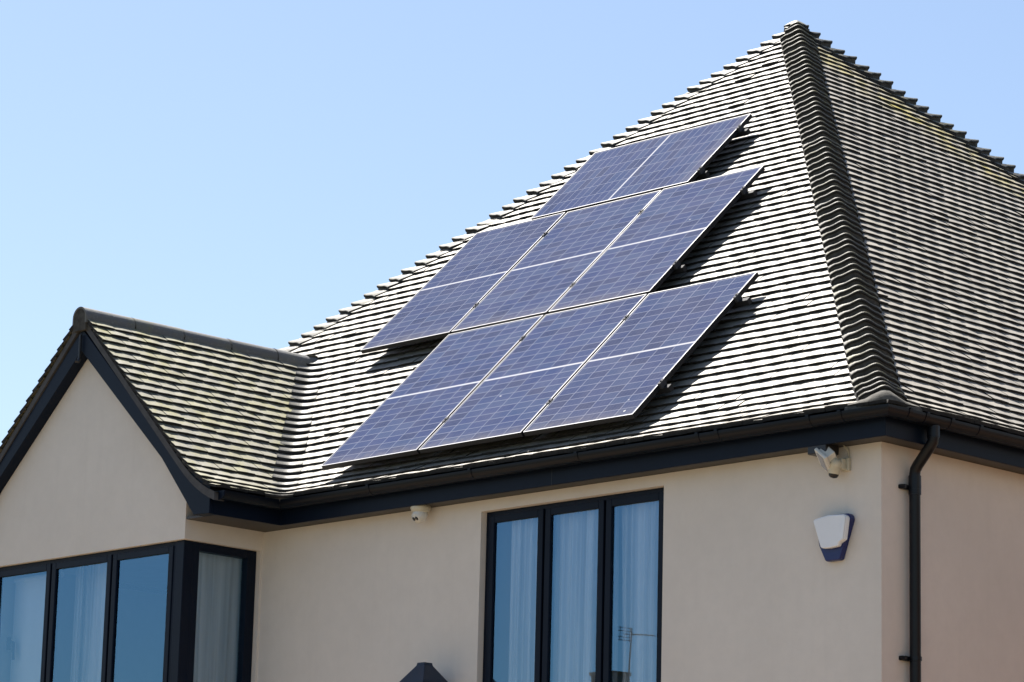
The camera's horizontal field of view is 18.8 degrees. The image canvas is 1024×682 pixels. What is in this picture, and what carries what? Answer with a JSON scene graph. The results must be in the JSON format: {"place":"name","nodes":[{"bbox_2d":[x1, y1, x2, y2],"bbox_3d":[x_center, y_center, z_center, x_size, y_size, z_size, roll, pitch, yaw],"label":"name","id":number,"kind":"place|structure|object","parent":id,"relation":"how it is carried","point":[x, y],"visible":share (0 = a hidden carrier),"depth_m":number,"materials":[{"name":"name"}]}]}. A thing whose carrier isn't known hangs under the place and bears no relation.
{"place":"outdoors","nodes":[
{"label":"outdoors","id":0,"kind":"place"},
{"bbox_2d":[0,0,1023,445],"label":"sky","id":1,"kind":"structure","parent":0,"point":[248,171],"materials":[{"name":"blue"}]},
{"label":"ground","id":2,"kind":"structure","parent":0,"visible":0},
{"bbox_2d":[0,20,1023,681],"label":"house","id":3,"kind":"structure","parent":2,"relation":"on","point":[872,232],"depth_m":21.33,"materials":[{"name":"paint"}]},
{"bbox_2d":[10,572,63,681],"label":"curtain","id":4,"kind":"object","parent":3,"relation":"attached to","point":[28,620],"visible":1,"depth_m":23.46,"materials":[{"name":"fabric"}]},
{"bbox_2d":[70,562,106,681],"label":"curtain","id":5,"kind":"object","parent":3,"relation":"hanging from","point":[92,648],"visible":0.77,"depth_m":23.08,"materials":[{"name":"fabric"}]},
{"bbox_2d":[0,540,193,681],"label":"window","id":6,"kind":"structure","parent":3,"relation":"in","point":[180,562],"depth_m":22.40,"materials":[{"name":"black metal"}]},
{"bbox_2d":[193,553,240,681],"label":"curtain","id":7,"kind":"object","parent":3,"relation":"hanging from","point":[217,623],"visible":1,"depth_m":22.21,"materials":[{"name":"white fabric"}]},
{"bbox_2d":[187,542,256,681],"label":"window","id":8,"kind":"structure","parent":3,"relation":"in","point":[248,558],"depth_m":22.24,"materials":[{"name":"black metal"}]},
{"bbox_2d":[410,505,430,522],"bbox_3d":[-0.627,1.191,21.123,0.143,0.122,0.143,13,-17,-43],"label":"security camera","id":9,"kind":"object","parent":3,"relation":"attached to","point":[419,514],"visible":1,"depth_m":21.08,"materials":[{"name":"white plastic"}]},
{"bbox_2d":[400,662,447,681],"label":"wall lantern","id":10,"kind":"object","parent":3,"relation":"attached to","point":[424,672],"depth_m":20.59,"materials":[{"name":"black metal"}]},
{"bbox_2d":[508,517,537,681],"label":"curtain","id":11,"kind":"object","parent":3,"relation":"hanging from","point":[523,600],"visible":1,"depth_m":20.59,"materials":[{"name":"fabric"}]},
{"bbox_2d":[442,378,673,422],"bbox_3d":[-0.068,0.517,21.195,3.164,0.132,0.080,-11,27,44],"label":"mounting rail","id":12,"kind":"object","parent":3,"relation":"attached to","point":[664,387],"visible":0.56,"depth_m":20.10,"materials":[{"name":"metal"}]},
{"bbox_2d":[321,315,543,469],"bbox_3d":[-0.559,0.365,22.206,1.002,0.037,1.684,-11,26,44],"label":"solar panel","id":13,"kind":"object","parent":12,"relation":"attached to","point":[447,376],"visible":1,"depth_m":22.16,"materials":[{"name":"glass"}]},
{"bbox_2d":[419,294,646,453],"bbox_3d":[0.159,0.224,21.489,1.002,0.036,1.684,-11,26,44],"label":"solar panel","id":14,"kind":"object","parent":12,"relation":"attached to","point":[540,365],"visible":1,"depth_m":21.44,"materials":[{"name":"glass"}]},
{"bbox_2d":[523,272,758,435],"bbox_3d":[0.877,0.083,20.772,1.002,0.037,1.684,-11,27,44],"label":"solar panel","id":15,"kind":"object","parent":12,"relation":"attached to","point":[649,344],"visible":1,"depth_m":20.71,"materials":[{"name":"glass"}]},
{"bbox_2d":[483,488,663,681],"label":"window","id":16,"kind":"structure","parent":3,"relation":"in","point":[546,513],"depth_m":20.22,"materials":[{"name":"black metal"}]},
{"bbox_2d":[473,260,686,308],"bbox_3d":[0.122,-0.304,23.011,3.164,0.132,0.080,-11,27,44],"label":"mounting rail","id":17,"kind":"object","parent":3,"relation":"attached to","point":[676,264],"visible":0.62,"depth_m":21.92,"materials":[{"name":"metal"}]},
{"bbox_2d":[360,212,565,353],"bbox_3d":[-0.369,-0.456,24.022,1.002,0.035,1.684,-11,27,44],"label":"solar panel","id":18,"kind":"object","parent":17,"relation":"attached to","point":[462,281],"visible":1,"depth_m":23.97,"materials":[{"name":"glass"}]},
{"bbox_2d":[451,190,661,333],"bbox_3d":[0.349,-0.596,23.305,1.002,0.035,1.684,-11,26,44],"label":"solar panel","id":19,"kind":"object","parent":17,"relation":"attached to","point":[556,261],"visible":1,"depth_m":23.27,"materials":[{"name":"glass"}]},
{"bbox_2d":[548,166,764,313],"bbox_3d":[1.067,-0.739,22.588,1.002,0.037,1.684,-11,27,44],"label":"solar panel","id":20,"kind":"object","parent":17,"relation":"attached to","point":[665,229],"visible":1,"depth_m":22.53,"materials":[{"name":"glass"}]},
{"bbox_2d":[552,506,618,681],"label":"curtain","id":21,"kind":"object","parent":3,"relation":"hanging from","point":[575,594],"visible":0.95,"depth_m":20.22,"materials":[{"name":"fabric"}]},
{"bbox_2d":[519,292,751,340],"bbox_3d":[0.481,-0.056,21.836,3.194,0.132,0.080,-11,27,44],"label":"mounting rail","id":22,"kind":"object","parent":3,"relation":"attached to","point":[739,300],"visible":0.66,"depth_m":20.75,"materials":[{"name":"metal"}]},
{"bbox_2d":[622,500,658,681],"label":"curtain","id":23,"kind":"object","parent":3,"relation":"hanging from","point":[640,524],"visible":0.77,"depth_m":19.83,"materials":[{"name":"fabric"}]},
{"bbox_2d":[542,186,757,237],"bbox_3d":[0.660,-0.866,23.639,3.194,0.132,0.080,-11,27,44],"label":"mounting rail","id":24,"kind":"object","parent":3,"relation":"attached to","point":[745,193],"visible":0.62,"depth_m":22.55,"materials":[{"name":"metal"}]},
{"bbox_2d":[694,166,709,180],"bbox_3d":[0.870,-1.153,24.059,1.770,0.132,0.080,-11,27,44],"label":"mounting rail","id":25,"kind":"object","parent":3,"relation":"attached to","point":[703,173],"visible":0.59,"depth_m":23.44,"materials":[{"name":"metal"}]},
{"bbox_2d":[531,113,752,219],"bbox_3d":[1.011,-1.357,24.251,1.684,0.035,1.002,-11,27,44],"label":"solar panel","id":26,"kind":"object","parent":25,"relation":"attached to","point":[643,167],"visible":1,"depth_m":24.20,"materials":[{"name":"glass"}]},
{"bbox_2d":[733,124,750,138],"bbox_3d":[1.204,-1.502,24.448,1.790,0.132,0.080,-11,27,44],"label":"mounting rail","id":27,"kind":"object","parent":3,"relation":"attached to","point":[741,130],"visible":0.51,"depth_m":23.83,"materials":[{"name":"metal"}]},
{"bbox_2d":[808,444,850,477],"bbox_3d":[1.898,0.722,18.576,0.193,0.217,0.215,13,-17,-43],"label":"security floodlight","id":28,"kind":"object","parent":3,"relation":"attached to","point":[831,464],"visible":1,"depth_m":18.53,"materials":[{"name":"white plastic"}]},
{"bbox_2d":[814,513,854,561],"bbox_3d":[1.927,1.180,18.511,0.084,0.280,0.273,13,-17,-43],"label":"alarm box","id":29,"kind":"object","parent":3,"relation":"attached to","point":[833,533],"visible":1,"depth_m":18.47,"materials":[{"name":"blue plastic"}]}
]}

